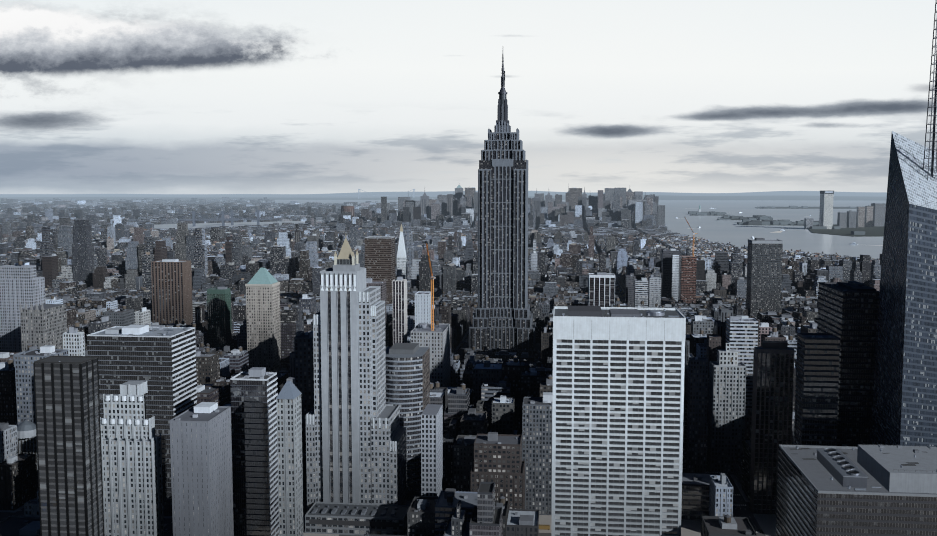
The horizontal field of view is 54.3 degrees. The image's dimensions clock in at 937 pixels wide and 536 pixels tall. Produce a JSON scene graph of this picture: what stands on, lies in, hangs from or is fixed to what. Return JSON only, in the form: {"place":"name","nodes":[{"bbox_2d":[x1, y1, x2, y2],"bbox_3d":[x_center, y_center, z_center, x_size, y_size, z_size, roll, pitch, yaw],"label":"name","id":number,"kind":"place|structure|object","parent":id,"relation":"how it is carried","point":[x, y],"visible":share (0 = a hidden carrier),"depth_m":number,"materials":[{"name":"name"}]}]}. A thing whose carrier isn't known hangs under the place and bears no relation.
{"place":"outdoors","nodes":[
{"label":"outdoors","id":0,"kind":"place"},
{"bbox_2d":[154,220,323,228],"bbox_3d":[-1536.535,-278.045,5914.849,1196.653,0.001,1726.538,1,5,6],"label":"river","id":1,"kind":"structure","parent":0,"point":[198,225],"depth_m":6002.16,"materials":[{"name":"grey liquid"}]},
{"bbox_2d":[0,196,764,535],"bbox_3d":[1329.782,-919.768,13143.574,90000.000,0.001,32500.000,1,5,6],"label":"ground","id":2,"kind":"structure","parent":0,"point":[744,506],"depth_m":798.94,"materials":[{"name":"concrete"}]},
{"bbox_2d":[100,381,163,535],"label":"high-rise building","id":3,"kind":"structure","parent":2,"relation":"on","point":[131,449],"depth_m":590.92,"materials":[{"name":"concrete"}]},
{"bbox_2d":[0,190,686,237],"bbox_3d":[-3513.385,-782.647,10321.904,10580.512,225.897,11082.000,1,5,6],"label":"city blocks","id":4,"kind":"structure","parent":2,"relation":"on","point":[37,214],"depth_m":5756.49,"materials":[{"name":"concrete"}]},
{"bbox_2d":[305,236,409,535],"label":"skyscraper","id":5,"kind":"structure","parent":2,"relation":"on","point":[356,452],"depth_m":670.57,"materials":[{"name":"stone"}]},
{"bbox_2d":[20,282,762,532],"bbox_3d":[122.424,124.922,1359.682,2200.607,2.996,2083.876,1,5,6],"label":"street traffic","id":6,"kind":"object","parent":2,"relation":"on","point":[546,527],"depth_m":702.04,"materials":[{"name":"paint"}]},
{"bbox_2d":[0,290,817,535],"bbox_3d":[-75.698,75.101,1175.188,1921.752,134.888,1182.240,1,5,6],"label":"city blocks","id":7,"kind":"structure","parent":2,"relation":"on","point":[497,443],"depth_m":773.16,"materials":[{"name":"concrete"}]},
{"bbox_2d":[0,224,878,535],"bbox_3d":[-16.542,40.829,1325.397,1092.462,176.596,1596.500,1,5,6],"label":"high-rise buildings","id":8,"kind":"structure","parent":2,"relation":"on","point":[252,434],"depth_m":678.69,"materials":[{"name":"concrete"}]},
{"bbox_2d":[426,218,697,330],"bbox_3d":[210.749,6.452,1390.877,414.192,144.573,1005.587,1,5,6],"label":"construction cranes","id":9,"kind":"object","parent":8,"relation":"on","point":[432,277],"visible":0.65,"depth_m":919.29,"materials":[{"name":"metal"}]},
{"bbox_2d":[0,219,881,314],"bbox_3d":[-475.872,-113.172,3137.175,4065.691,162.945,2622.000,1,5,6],"label":"city blocks","id":10,"kind":"structure","parent":2,"relation":"on","point":[116,259],"depth_m":2195.27,"materials":[{"name":"concrete"}]},
{"bbox_2d":[461,54,540,358],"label":"skyscraper","id":11,"kind":"structure","parent":2,"relation":"on","point":[503,319],"depth_m":1299.11,"materials":[{"name":"stone"}]},
{"bbox_2d":[179,185,885,236],"bbox_3d":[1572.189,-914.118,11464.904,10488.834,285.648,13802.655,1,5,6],"label":"distant buildings","id":12,"kind":"structure","parent":2,"relation":"on","point":[867,221],"depth_m":5834.90,"materials":[{"name":"concrete"}]},
{"bbox_2d":[551,306,685,535],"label":"white grid tower","id":13,"kind":"structure","parent":2,"relation":"on","point":[617,415],"depth_m":594.59,"materials":[{"name":"concrete"}]},
{"bbox_2d":[776,444,936,535],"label":"office block","id":14,"kind":"structure","parent":2,"relation":"on","point":[876,490],"depth_m":515.66,"materials":[{"name":"concrete"}]},
{"bbox_2d":[867,0,936,446],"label":"skyscraper","id":15,"kind":"structure","parent":2,"relation":"on","point":[903,408],"depth_m":577.97,"materials":[{"name":"glass"}]},
{"bbox_2d":[0,270,781,535],"bbox_3d":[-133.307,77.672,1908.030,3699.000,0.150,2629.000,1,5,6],"label":"pavements","id":16,"kind":"structure","parent":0,"point":[767,523],"depth_m":674.37,"materials":[{"name":"concrete"}]},
{"bbox_2d":[0,191,886,200],"bbox_3d":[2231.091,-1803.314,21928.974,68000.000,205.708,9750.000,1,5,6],"label":"distant land","id":17,"kind":"structure","parent":0,"point":[815,195],"depth_m":23011.57,"materials":[{"name":"grey"}]},
{"bbox_2d":[0,0,936,193],"label":"sky","id":18,"kind":"structure","parent":0,"point":[97,96],"materials":[{"name":"white"}]},
{"bbox_2d":[275,200,885,203],"bbox_3d":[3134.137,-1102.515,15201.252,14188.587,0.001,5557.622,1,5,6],"label":"harbour water","id":19,"kind":"structure","parent":0,"point":[700,201],"depth_m":15451.79,"materials":[{"name":"grey liquid"}]},
{"bbox_2d":[658,204,882,258],"bbox_3d":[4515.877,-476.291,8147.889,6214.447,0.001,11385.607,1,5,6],"label":"harbour water","id":20,"kind":"structure","parent":0,"point":[733,232],"depth_m":5298.00,"materials":[{"name":"grey liquid"}]},
{"bbox_2d":[676,208,882,245],"bbox_3d":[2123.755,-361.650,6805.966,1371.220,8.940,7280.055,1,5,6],"label":"boats","id":21,"kind":"object","parent":20,"relation":"on","point":[781,230],"visible":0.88,"depth_m":4949.21,"materials":[{"name":"paint"}]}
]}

